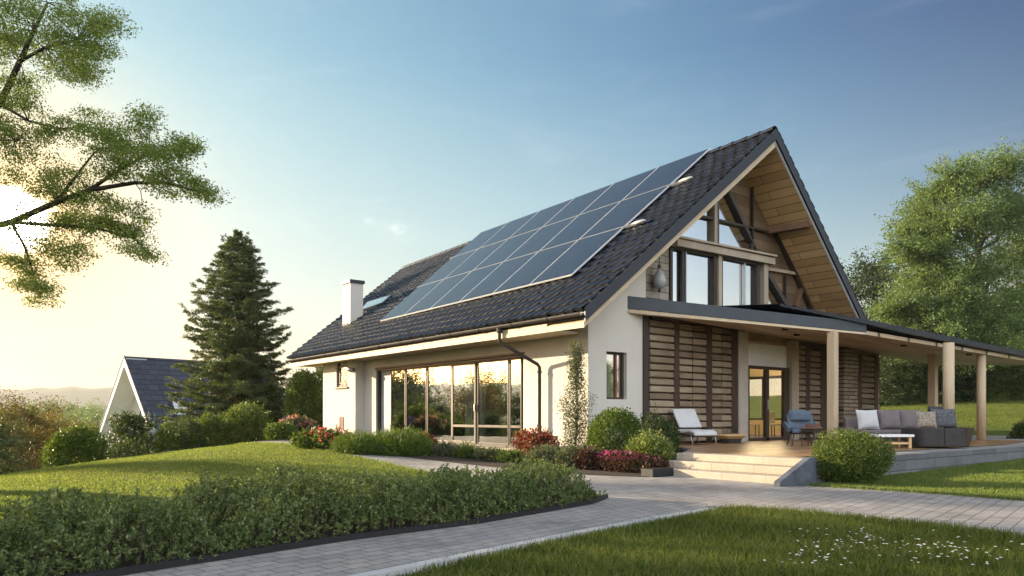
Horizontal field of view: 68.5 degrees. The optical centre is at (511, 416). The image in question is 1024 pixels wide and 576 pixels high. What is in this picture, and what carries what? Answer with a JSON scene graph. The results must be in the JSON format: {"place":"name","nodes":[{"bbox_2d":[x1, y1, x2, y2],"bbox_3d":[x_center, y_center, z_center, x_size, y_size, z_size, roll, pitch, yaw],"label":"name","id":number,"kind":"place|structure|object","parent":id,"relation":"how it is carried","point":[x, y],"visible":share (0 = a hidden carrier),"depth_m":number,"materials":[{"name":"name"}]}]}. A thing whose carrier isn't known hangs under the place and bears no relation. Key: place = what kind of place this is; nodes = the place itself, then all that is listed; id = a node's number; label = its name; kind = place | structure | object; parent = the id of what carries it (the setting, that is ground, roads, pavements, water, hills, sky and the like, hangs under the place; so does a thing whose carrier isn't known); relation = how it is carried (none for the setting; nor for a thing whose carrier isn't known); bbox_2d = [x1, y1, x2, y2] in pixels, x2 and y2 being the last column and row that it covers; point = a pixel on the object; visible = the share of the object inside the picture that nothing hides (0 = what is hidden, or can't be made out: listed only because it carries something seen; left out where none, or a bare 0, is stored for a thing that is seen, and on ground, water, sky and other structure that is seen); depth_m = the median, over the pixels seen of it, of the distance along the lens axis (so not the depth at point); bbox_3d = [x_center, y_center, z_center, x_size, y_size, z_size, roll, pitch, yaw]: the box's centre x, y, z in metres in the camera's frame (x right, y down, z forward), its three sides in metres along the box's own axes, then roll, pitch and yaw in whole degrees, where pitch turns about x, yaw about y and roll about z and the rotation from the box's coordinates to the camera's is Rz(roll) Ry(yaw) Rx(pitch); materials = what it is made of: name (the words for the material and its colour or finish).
{"place":"outdoors","nodes":[
{"label":"outdoors","id":0,"kind":"place"},
{"bbox_2d":[0,386,322,411],"bbox_3d":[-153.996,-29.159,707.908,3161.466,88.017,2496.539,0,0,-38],"label":"hills","id":1,"kind":"structure","parent":0,"point":[81,394],"depth_m":1166.60,"materials":[{"name":"plant"}]},
{"bbox_2d":[0,443,434,547],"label":"lawn grass","id":2,"kind":"structure","parent":0,"point":[62,470],"depth_m":14.40,"materials":[{"name":"plant"}]},
{"bbox_2d":[0,390,1023,575],"bbox_3d":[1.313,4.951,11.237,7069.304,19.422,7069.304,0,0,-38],"label":"ground","id":3,"kind":"structure","parent":0,"point":[756,405],"depth_m":14.71,"materials":[{"name":"plant"}]},
{"bbox_2d":[0,401,43,473],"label":"bushy tree","id":4,"kind":"object","parent":3,"relation":"on","point":[8,444],"visible":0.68,"depth_m":34.36,"materials":[{"name":"green plant"}]},
{"bbox_2d":[0,385,77,472],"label":"bush","id":5,"kind":"object","parent":3,"relation":"on","point":[34,421],"visible":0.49,"depth_m":38.04,"materials":[{"name":"green plant"}]},
{"bbox_2d":[12,403,77,469],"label":"bushy tree","id":6,"kind":"object","parent":3,"relation":"on","point":[57,427],"visible":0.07,"depth_m":41.69,"materials":[{"name":"green plant"}]},
{"bbox_2d":[39,419,110,467],"bbox_3d":[-12.144,1.077,20.969,1.860,1.991,1.690,0,0,40],"label":"bush","id":7,"kind":"object","parent":3,"relation":"on","point":[61,445],"visible":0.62,"depth_m":20.63,"materials":[{"name":"green plant"}]},
{"bbox_2d":[65,403,103,425],"bbox_3d":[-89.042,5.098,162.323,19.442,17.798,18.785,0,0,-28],"label":"bush","id":8,"kind":"object","parent":3,"relation":"on","point":[95,413],"visible":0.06,"depth_m":160.03,"materials":[{"name":"green plant"}]},
{"bbox_2d":[0,0,235,310],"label":"leafy tree","id":9,"kind":"object","parent":3,"relation":"on","point":[121,146],"visible":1,"depth_m":11.84,"materials":[{"name":"green plant"}]},
{"bbox_2d":[106,436,150,458],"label":"ground shrub","id":10,"kind":"object","parent":3,"relation":"on","point":[117,450],"visible":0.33,"depth_m":22.88,"materials":[{"name":"green plant"}]},
{"bbox_2d":[101,410,158,456],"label":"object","id":11,"kind":"object","parent":3,"relation":"on","point":[142,428],"visible":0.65,"depth_m":24.34,"materials":[{"name":"green plant"}]},
{"bbox_2d":[149,409,188,452],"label":"shrub","id":12,"kind":"object","parent":3,"relation":"on","point":[164,444],"visible":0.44,"depth_m":24.84,"materials":[{"name":"green plant"}]},
{"bbox_2d":[176,414,208,449],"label":"shrub","id":13,"kind":"object","parent":3,"relation":"on","point":[192,426],"visible":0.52,"depth_m":25.27,"materials":[{"name":"green plant"}]},
{"bbox_2d":[97,355,292,457],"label":"frame house","id":14,"kind":"structure","parent":3,"relation":"on","point":[140,387],"depth_m":60.74,"materials":[{"name":"tile"}]},
{"bbox_2d":[188,412,233,448],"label":"shrub","id":15,"kind":"object","parent":3,"relation":"on","point":[214,423],"visible":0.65,"depth_m":25.73,"materials":[{"name":"green plant"}]},
{"bbox_2d":[155,228,299,451],"bbox_3d":[-13.076,-2.521,36.071,8.337,12.886,8.238,0,0,-38],"label":"fir tree","id":16,"kind":"object","parent":3,"relation":"on","point":[238,364],"visible":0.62,"depth_m":35.03,"materials":[{"name":"green plant"}]},
{"bbox_2d":[219,400,273,444],"bbox_3d":[-9.638,0.345,26.837,2.169,1.991,2.097,0,0,-9],"label":"shrub","id":17,"kind":"object","parent":3,"relation":"on","point":[247,420],"visible":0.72,"depth_m":26.41,"materials":[{"name":"green plant"}]},
{"bbox_2d":[249,381,285,420],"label":"tall shrub","id":18,"kind":"object","parent":3,"relation":"on","point":[278,401],"visible":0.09,"depth_m":35.58,"materials":[{"name":"green plant"}]},
{"bbox_2d":[0,495,584,575],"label":"hedge bed","id":19,"kind":"object","parent":3,"relation":"on","point":[329,533],"visible":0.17,"depth_m":6.91,"materials":[{"name":"plant"}]},
{"bbox_2d":[0,455,607,575],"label":"hedge","id":20,"kind":"object","parent":19,"relation":"on","point":[54,520],"visible":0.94,"depth_m":6.80,"materials":[{"name":"green plant"}]},
{"bbox_2d":[280,367,322,431],"bbox_3d":[-9.185,-0.539,33.019,1.752,3.807,1.744,0,0,-38],"label":"tall shrub","id":21,"kind":"object","parent":3,"relation":"on","point":[307,385],"visible":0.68,"depth_m":32.69,"materials":[{"name":"green plant"}]},
{"bbox_2d":[288,425,327,448],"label":"shrub","id":22,"kind":"object","parent":3,"relation":"on","point":[298,440],"visible":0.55,"depth_m":19.17,"materials":[{"name":"green plant"}]},
{"bbox_2d":[302,424,351,448],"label":"flower plant","id":23,"kind":"object","parent":3,"relation":"on","point":[325,433],"visible":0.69,"depth_m":18.96,"materials":[{"name":"red plant"}]},
{"bbox_2d":[64,494,607,575],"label":"border edging","id":24,"kind":"object","parent":3,"relation":"on","point":[144,567],"visible":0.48,"depth_m":6.52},
{"bbox_2d":[237,441,445,475],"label":"edge grass","id":25,"kind":"structure","parent":3,"relation":"on","point":[378,460],"depth_m":16.89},
{"bbox_2d":[263,435,647,476],"bbox_3d":[-2.016,0.893,20.608,15.853,0.452,5.028,0,0,42],"label":"soil bed","id":26,"kind":"object","parent":3,"relation":"on","point":[473,461],"visible":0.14,"depth_m":16.66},
{"bbox_2d":[262,421,299,440],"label":"shrub","id":27,"kind":"object","parent":26,"relation":"on","point":[278,431],"visible":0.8,"depth_m":24.20,"materials":[{"name":"green plant"}]},
{"bbox_2d":[278,413,318,432],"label":"flowering bush","id":28,"kind":"object","parent":26,"relation":"on","point":[300,422],"visible":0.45,"depth_m":25.26,"materials":[{"name":"pink plant"}]},
{"bbox_2d":[322,428,385,454],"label":"grassy plant","id":29,"kind":"object","parent":26,"relation":"on","point":[353,444],"visible":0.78,"depth_m":17.91,"materials":[{"name":"green plant"}]},
{"bbox_2d":[363,422,436,456],"bbox_3d":[-2.714,0.601,18.324,1.918,1.038,2.114,0,0,-38],"label":"grassy plant","id":30,"kind":"object","parent":26,"relation":"on","point":[404,442],"visible":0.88,"depth_m":17.87,"materials":[{"name":"green plant"}]},
{"bbox_2d":[424,437,465,456],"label":"ground cover plant","id":31,"kind":"object","parent":26,"relation":"on","point":[441,448],"visible":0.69,"depth_m":18.24,"materials":[{"name":"green plant"}]},
{"bbox_2d":[449,440,481,458],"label":"ground cover plant","id":32,"kind":"object","parent":26,"relation":"on","point":[465,451],"visible":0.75,"depth_m":17.84,"materials":[{"name":"green plant"}]},
{"bbox_2d":[471,446,503,461],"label":"ground cover plant","id":33,"kind":"object","parent":26,"relation":"on","point":[483,454],"visible":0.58,"depth_m":17.36,"materials":[{"name":"green plant"}]},
{"bbox_2d":[489,446,524,462],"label":"ground cover plant","id":34,"kind":"object","parent":26,"relation":"on","point":[510,455],"visible":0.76,"depth_m":17.03,"materials":[{"name":"green plant"}]},
{"bbox_2d":[509,424,560,457],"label":"red shrub","id":35,"kind":"object","parent":26,"relation":"on","point":[532,438],"visible":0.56,"depth_m":17.95,"materials":[{"name":"orange plant"}]},
{"bbox_2d":[521,441,567,463],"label":"shrub","id":36,"kind":"object","parent":26,"relation":"on","point":[536,452],"visible":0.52,"depth_m":16.29,"materials":[{"name":"green plant"}]},
{"bbox_2d":[547,443,586,467],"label":"shrub","id":37,"kind":"object","parent":26,"relation":"on","point":[563,454],"visible":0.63,"depth_m":15.87,"materials":[{"name":"green plant"}]},
{"bbox_2d":[552,338,597,458],"bbox_3d":[1.446,-0.316,17.393,1.185,3.022,1.253,0,0,-38],"label":"columnar shrub","id":38,"kind":"object","parent":26,"relation":"on","point":[576,366],"visible":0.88,"depth_m":17.34,"materials":[{"name":"green plant"}]},
{"bbox_2d":[570,443,603,469],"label":"shrub","id":39,"kind":"object","parent":26,"relation":"on","point":[587,457],"visible":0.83,"depth_m":15.53,"materials":[{"name":"red plant"}]},
{"bbox_2d":[584,406,644,465],"bbox_3d":[2.271,0.466,16.696,1.414,1.417,1.442,0,0,-38],"label":"topiary ball","id":40,"kind":"object","parent":26,"relation":"on","point":[618,423],"visible":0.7,"depth_m":16.38,"materials":[{"name":"green plant"}]},
{"bbox_2d":[593,445,672,472],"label":"flowering groundcover","id":41,"kind":"object","parent":26,"relation":"on","point":[613,461],"visible":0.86,"depth_m":14.94,"materials":[{"name":"red plant"}]},
{"bbox_2d":[621,428,677,470],"bbox_3d":[2.800,0.716,15.305,1.126,0.970,1.142,0,0,15],"label":"shrub","id":42,"kind":"object","parent":26,"relation":"on","point":[658,444],"visible":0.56,"depth_m":15.06,"materials":[{"name":"green plant"}]},
{"bbox_2d":[637,403,682,459],"bbox_3d":[3.381,0.430,17.524,1.169,1.486,1.098,0,0,-38],"label":"shrub","id":43,"kind":"object","parent":26,"relation":"on","point":[665,427],"visible":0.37,"depth_m":17.38,"materials":[{"name":"green plant"}]},
{"bbox_2d":[418,508,722,575],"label":"edge grass","id":44,"kind":"structure","parent":3,"relation":"on","point":[530,546],"depth_m":6.51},
{"bbox_2d":[285,126,1023,456],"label":"house","id":45,"kind":"structure","parent":3,"relation":"on","point":[733,235],"depth_m":21.70,"materials":[{"name":"paint"}]},
{"bbox_2d":[334,362,348,388],"bbox_3d":[-6.185,-1.555,27.687,0.305,1.070,1.074,0,0,-38],"label":"window","id":46,"kind":"structure","parent":45,"relation":"in","point":[342,373],"depth_m":27.91,"materials":[{"name":"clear glass"}]},
{"bbox_2d":[375,352,524,449],"bbox_3d":[-2.057,-0.390,23.252,0.560,2.620,8.269,0,0,-38],"label":"sliding window","id":47,"kind":"structure","parent":45,"relation":"in","point":[475,425],"depth_m":22.69,"materials":[{"name":"glass"}]},
{"bbox_2d":[417,219,645,287],"bbox_3d":[-0.053,-5.054,24.318,0.120,0.279,11.647,0,0,-38],"label":"mounting rail","id":48,"kind":"object","parent":45,"relation":"attached to","point":[640,221],"visible":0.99,"depth_m":21.62,"materials":[{"name":"metal"}]},
{"bbox_2d":[380,280,442,320],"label":"solar panel","id":49,"kind":"object","parent":48,"relation":"attached to","point":[410,301],"visible":0.95,"depth_m":26.86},
{"bbox_2d":[404,271,471,315],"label":"solar panel","id":50,"kind":"object","parent":48,"relation":"attached to","point":[436,294],"visible":0.95,"depth_m":25.53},
{"bbox_2d":[420,249,477,285],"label":"solar panel","id":51,"kind":"object","parent":48,"relation":"attached to","point":[449,267],"visible":0.84,"depth_m":29.12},
{"bbox_2d":[430,262,502,308],"bbox_3d":[-1.474,-4.231,24.383,1.713,1.631,2.754,0,0,36],"label":"solar panel","id":52,"kind":"object","parent":48,"relation":"attached to","point":[464,287],"visible":0.95,"depth_m":24.20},
{"bbox_2d":[446,239,507,277],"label":"solar panel","id":53,"kind":"object","parent":48,"relation":"attached to","point":[479,256],"visible":0.95,"depth_m":27.65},
{"bbox_2d":[460,252,537,301],"bbox_3d":[-0.411,-4.260,23.041,1.741,1.624,2.568,0,0,40],"label":"solar panel","id":54,"kind":"object","parent":48,"relation":"attached to","point":[496,279],"visible":1,"depth_m":22.87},
{"bbox_2d":[474,228,540,269],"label":"solar panel","id":55,"kind":"object","parent":48,"relation":"attached to","point":[505,250],"visible":1,"depth_m":26.16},
{"bbox_2d":[493,240,577,294],"bbox_3d":[0.645,-4.290,21.695,2.138,1.618,2.066,0,0,-38],"label":"solar panel","id":56,"kind":"object","parent":48,"relation":"attached to","point":[531,270],"visible":1,"depth_m":21.54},
{"bbox_2d":[505,216,577,260],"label":"solar panel","id":57,"kind":"object","parent":48,"relation":"on","point":[541,238],"visible":0.95,"depth_m":24.67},
{"bbox_2d":[530,227,623,285],"bbox_3d":[1.708,-4.319,20.353,2.104,1.611,1.907,0,0,-38],"label":"solar panel","id":58,"kind":"object","parent":48,"relation":"attached to","point":[575,257],"visible":1,"depth_m":20.17,"materials":[{"name":"glass"}]},
{"bbox_2d":[541,201,620,249],"bbox_3d":[2.076,-5.854,23.299,2.154,1.612,2.226,0,0,-38],"label":"solar panel","id":59,"kind":"object","parent":48,"relation":"on","point":[579,227],"visible":0.95,"depth_m":23.19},
{"bbox_2d":[580,185,669,238],"bbox_3d":[3.211,-5.878,21.811,2.119,1.605,2.067,0,0,-38],"label":"solar panel","id":60,"kind":"object","parent":48,"relation":"on","point":[624,212],"visible":1,"depth_m":21.66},
{"bbox_2d":[450,176,692,258],"bbox_3d":[1.271,-6.628,26.116,0.120,0.240,12.672,0,0,-37],"label":"mounting rail","id":61,"kind":"object","parent":45,"relation":"attached to","point":[688,178],"visible":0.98,"depth_m":22.67,"materials":[{"name":"metal"}]},
{"bbox_2d":[453,222,508,256],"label":"solar panel","id":62,"kind":"object","parent":61,"relation":"attached to","point":[480,240],"visible":0.84,"depth_m":31.31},
{"bbox_2d":[480,211,538,247],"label":"solar panel","id":63,"kind":"object","parent":61,"relation":"on","point":[508,230],"visible":0.95,"depth_m":29.68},
{"bbox_2d":[510,198,573,237],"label":"solar panel","id":64,"kind":"object","parent":61,"relation":"on","point":[541,218],"visible":0.9,"depth_m":28.04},
{"bbox_2d":[543,184,612,226],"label":"solar panel","id":65,"kind":"object","parent":61,"relation":"on","point":[577,205],"visible":0.9,"depth_m":26.41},
{"bbox_2d":[581,167,657,213],"bbox_3d":[3.499,-7.419,24.897,2.188,1.606,2.386,0,0,-38],"label":"solar panel","id":66,"kind":"object","parent":61,"relation":"on","point":[618,191],"visible":0.9,"depth_m":24.78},
{"bbox_2d":[623,148,709,199],"bbox_3d":[4.706,-7.436,23.262,2.154,1.599,2.228,0,0,-38],"label":"solar panel","id":67,"kind":"object","parent":61,"relation":"on","point":[666,174],"visible":0.95,"depth_m":23.10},
{"bbox_2d":[607,352,623,398],"bbox_3d":[2.547,-1.005,18.818,0.916,1.170,0.200,0,0,-38],"label":"window","id":68,"kind":"structure","parent":45,"relation":"in","point":[612,357],"depth_m":18.77,"materials":[{"name":"clear glass"}]},
{"bbox_2d":[652,256,666,291],"bbox_3d":[3.894,-4.103,19.857,0.370,1.659,0.370,0,0,-38],"label":"hanging lamp","id":69,"kind":"object","parent":45,"relation":"hanging from","point":[659,280],"visible":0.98,"depth_m":19.75,"materials":[{"name":"white glass"}]},
{"bbox_2d":[669,245,716,305],"bbox_3d":[5.081,-3.722,21.084,2.091,1.927,0.132,0,0,-38],"label":"window","id":70,"kind":"structure","parent":45,"relation":"in","point":[692,274],"depth_m":21.15,"materials":[{"name":"clear glass"}]},
{"bbox_2d":[682,186,768,250],"bbox_3d":[6.130,-6.046,21.906,4.705,2.611,0.200,0,0,-38],"label":"gable window","id":71,"kind":"structure","parent":45,"relation":"in","point":[723,223],"depth_m":22.13,"materials":[{"name":"clear glass"}]},
{"bbox_2d":[722,256,759,305],"bbox_3d":[6.807,-3.839,22.449,1.948,1.786,0.132,0,0,-38],"label":"window","id":72,"kind":"structure","parent":45,"relation":"in","point":[740,278],"depth_m":22.53,"materials":[{"name":"clear glass"}]},
{"bbox_2d":[748,343,785,367],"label":"door panel","id":73,"kind":"structure","parent":45,"relation":"in","point":[758,354],"depth_m":22.78,"materials":[{"name":"white paint"}]},
{"bbox_2d":[748,365,788,440],"bbox_3d":[7.798,-0.387,22.753,2.312,2.225,0.160,0,0,-38],"label":"door","id":74,"kind":"structure","parent":45,"relation":"in","point":[784,371],"depth_m":22.66,"materials":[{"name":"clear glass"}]},
{"bbox_2d":[641,467,672,476],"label":"planter block","id":75,"kind":"structure","parent":3,"relation":"on","point":[658,472],"depth_m":14.03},
{"bbox_2d":[368,505,1023,575],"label":"long grass","id":76,"kind":"structure","parent":3,"relation":"on","point":[727,522],"depth_m":6.17,"materials":[{"name":"plant"}]},
{"bbox_2d":[668,452,819,486],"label":"garden steps","id":77,"kind":"structure","parent":3,"relation":"on","point":[778,471],"depth_m":13.34,"materials":[{"name":"light stone"},{"name":"concrete"}]},
{"bbox_2d":[810,426,897,484],"bbox_3d":[5.864,0.697,12.816,1.406,1.061,1.395,0,0,-38],"label":"bush","id":78,"kind":"object","parent":3,"relation":"on","point":[867,463],"visible":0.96,"depth_m":12.48,"materials":[{"name":"green plant"}]},
{"bbox_2d":[839,239,911,365],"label":"broadleaf tree","id":79,"kind":"object","parent":3,"relation":"on","point":[863,275],"visible":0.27,"depth_m":61.47,"materials":[{"name":"green plant"}]},
{"bbox_2d":[879,357,942,405],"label":"bushy tree","id":80,"kind":"object","parent":3,"relation":"on","point":[887,376],"visible":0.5,"depth_m":45.91,"materials":[{"name":"green plant"}]},
{"bbox_2d":[880,357,972,403],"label":"bushy tree","id":81,"kind":"object","parent":3,"relation":"on","point":[926,378],"visible":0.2,"depth_m":46.61,"materials":[{"name":"green plant"}]},
{"bbox_2d":[863,136,1023,401],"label":"broadleaf tree","id":82,"kind":"object","parent":3,"relation":"on","point":[938,277],"visible":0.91,"depth_m":44.55,"materials":[{"name":"green plant"}]},
{"bbox_2d":[890,360,1002,402],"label":"bushy tree","id":83,"kind":"object","parent":3,"relation":"on","point":[965,393],"visible":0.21,"depth_m":46.23,"materials":[{"name":"green plant"}]},
{"bbox_2d":[938,365,1021,400],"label":"bushy tree","id":84,"kind":"object","parent":3,"relation":"on","point":[993,377],"visible":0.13,"depth_m":45.86,"materials":[{"name":"green plant"}]},
{"bbox_2d":[940,365,1023,401],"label":"bushy tree","id":85,"kind":"object","parent":3,"relation":"on","point":[990,396],"visible":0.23,"depth_m":45.92,"materials":[{"name":"green plant"}]},
{"bbox_2d":[984,195,1023,349],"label":"broadleaf tree","id":86,"kind":"object","parent":3,"relation":"on","point":[1009,276],"visible":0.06,"depth_m":52.43,"materials":[{"name":"green plant"}]},
{"bbox_2d":[986,343,1023,400],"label":"bushy tree","id":87,"kind":"object","parent":3,"relation":"on","point":[1014,391],"visible":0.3,"depth_m":45.99,"materials":[{"name":"green plant"}]},
{"bbox_2d":[1006,418,1023,438],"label":"shrub","id":88,"kind":"object","parent":3,"relation":"on","point":[1017,432],"visible":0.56,"depth_m":24.96,"materials":[{"name":"green plant"}]},
{"bbox_2d":[0,0,1023,395],"label":"sky","id":89,"kind":"structure","parent":0,"point":[364,140],"materials":[{"name":"blue"}]},
{"bbox_2d":[123,441,1023,575],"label":"driveway","id":90,"kind":"structure","parent":0,"point":[629,498],"depth_m":8.63,"materials":[{"name":"stone"}]},
{"bbox_2d":[347,508,714,575],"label":"kerb","id":91,"kind":"structure","parent":90,"relation":"on","point":[401,569],"depth_m":6.06,"materials":[{"name":"concrete"}]},
{"bbox_2d":[700,503,1023,542],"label":"edge grass","id":92,"kind":"structure","parent":90,"relation":"on","point":[934,524],"depth_m":7.74,"materials":[{"name":"plant"}]},
{"bbox_2d":[806,483,1023,500],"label":"edge grass","id":93,"kind":"structure","parent":90,"relation":"on","point":[905,489],"depth_m":11.07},
{"bbox_2d":[675,446,1023,483],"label":"terrace","id":94,"kind":"structure","parent":0,"point":[907,463],"depth_m":15.90,"materials":[{"name":"concrete"}]},
{"bbox_2d":[676,435,1023,459],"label":"terrace paving","id":95,"kind":"structure","parent":94,"relation":"on","point":[1019,444],"depth_m":17.41,"materials":[{"name":"stone"}]},
{"bbox_2d":[670,439,1023,456],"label":"deck","id":96,"kind":"structure","parent":95,"relation":"on","point":[782,448],"depth_m":17.62,"materials":[{"name":"wood"}]},
{"bbox_2d":[669,409,717,444],"bbox_3d":[4.679,0.269,19.387,0.800,0.929,1.023,0,0,-26],"label":"lounge chair","id":97,"kind":"object","parent":96,"relation":"on","point":[686,418],"visible":0.88,"depth_m":19.48,"materials":[{"name":"fabric"}]},
{"bbox_2d":[783,410,820,445],"bbox_3d":[7.189,0.282,18.672,0.800,0.904,0.770,0,0,7],"label":"armchair","id":98,"kind":"object","parent":96,"relation":"on","point":[796,421],"visible":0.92,"depth_m":18.78,"materials":[{"name":"blue fabric"}]},
{"bbox_2d":[843,417,900,441],"bbox_3d":[9.680,0.380,19.304,1.960,0.700,0.966,0,0,-3],"label":"sofa","id":99,"kind":"object","parent":96,"relation":"on","point":[849,422],"visible":0.16,"depth_m":19.34,"materials":[{"name":"grey fabric"}]},
{"bbox_2d":[855,410,879,429],"bbox_3d":[9.102,0.085,19.241,0.600,0.520,0.208,0,-14,-10],"label":"cushion","id":100,"kind":"object","parent":99,"relation":"on","point":[867,419],"visible":0.99,"depth_m":19.15,"materials":[{"name":"fabric"}]},
{"bbox_2d":[877,410,901,428],"bbox_3d":[9.749,0.085,19.411,0.600,0.520,0.208,0,-14,-3],"label":"cushion","id":101,"kind":"object","parent":99,"relation":"on","point":[889,419],"visible":0.99,"depth_m":19.32,"materials":[{"name":"fabric"}]},
{"bbox_2d":[899,410,920,427],"bbox_3d":[10.301,0.085,19.411,0.580,0.520,0.208,0,-14,-3],"label":"cushion","id":102,"kind":"object","parent":99,"relation":"on","point":[908,418],"visible":0.7,"depth_m":19.32,"materials":[{"name":"fabric"}]},
{"bbox_2d":[867,434,913,447],"bbox_3d":[8.680,0.573,17.342,0.920,0.315,0.560,0,0,-4],"label":"coffee table","id":103,"kind":"object","parent":96,"relation":"on","point":[898,442],"visible":0.46,"depth_m":17.12,"materials":[{"name":"white paint"}]},
{"bbox_2d":[901,427,974,446],"bbox_3d":[9.944,0.480,17.593,1.285,0.440,0.849,0,0,-4],"label":"sofa","id":104,"kind":"object","parent":96,"relation":"on","point":[945,437],"visible":0.97,"depth_m":17.18,"materials":[{"name":"grey fabric"}]},
{"bbox_2d":[915,411,936,427],"bbox_3d":[9.664,0.080,17.542,0.460,0.400,0.178,0,-13,5],"label":"cushion","id":105,"kind":"object","parent":104,"relation":"on","point":[926,419],"visible":0.99,"depth_m":17.47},
{"bbox_2d":[930,409,956,427],"bbox_3d":[10.185,0.050,17.742,0.660,0.460,0.208,0,-10,-10],"label":"cushion","id":106,"kind":"object","parent":104,"relation":"on","point":[946,418],"visible":0.84,"depth_m":17.65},
{"bbox_2d":[815,458,1023,498],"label":"lawn grass","id":107,"kind":"structure","parent":0,"point":[971,477],"depth_m":12.95,"materials":[{"name":"plant"}]},
{"bbox_2d":[879,396,1023,427],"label":"lawn grass","id":108,"kind":"structure","parent":0,"point":[973,416],"depth_m":39.40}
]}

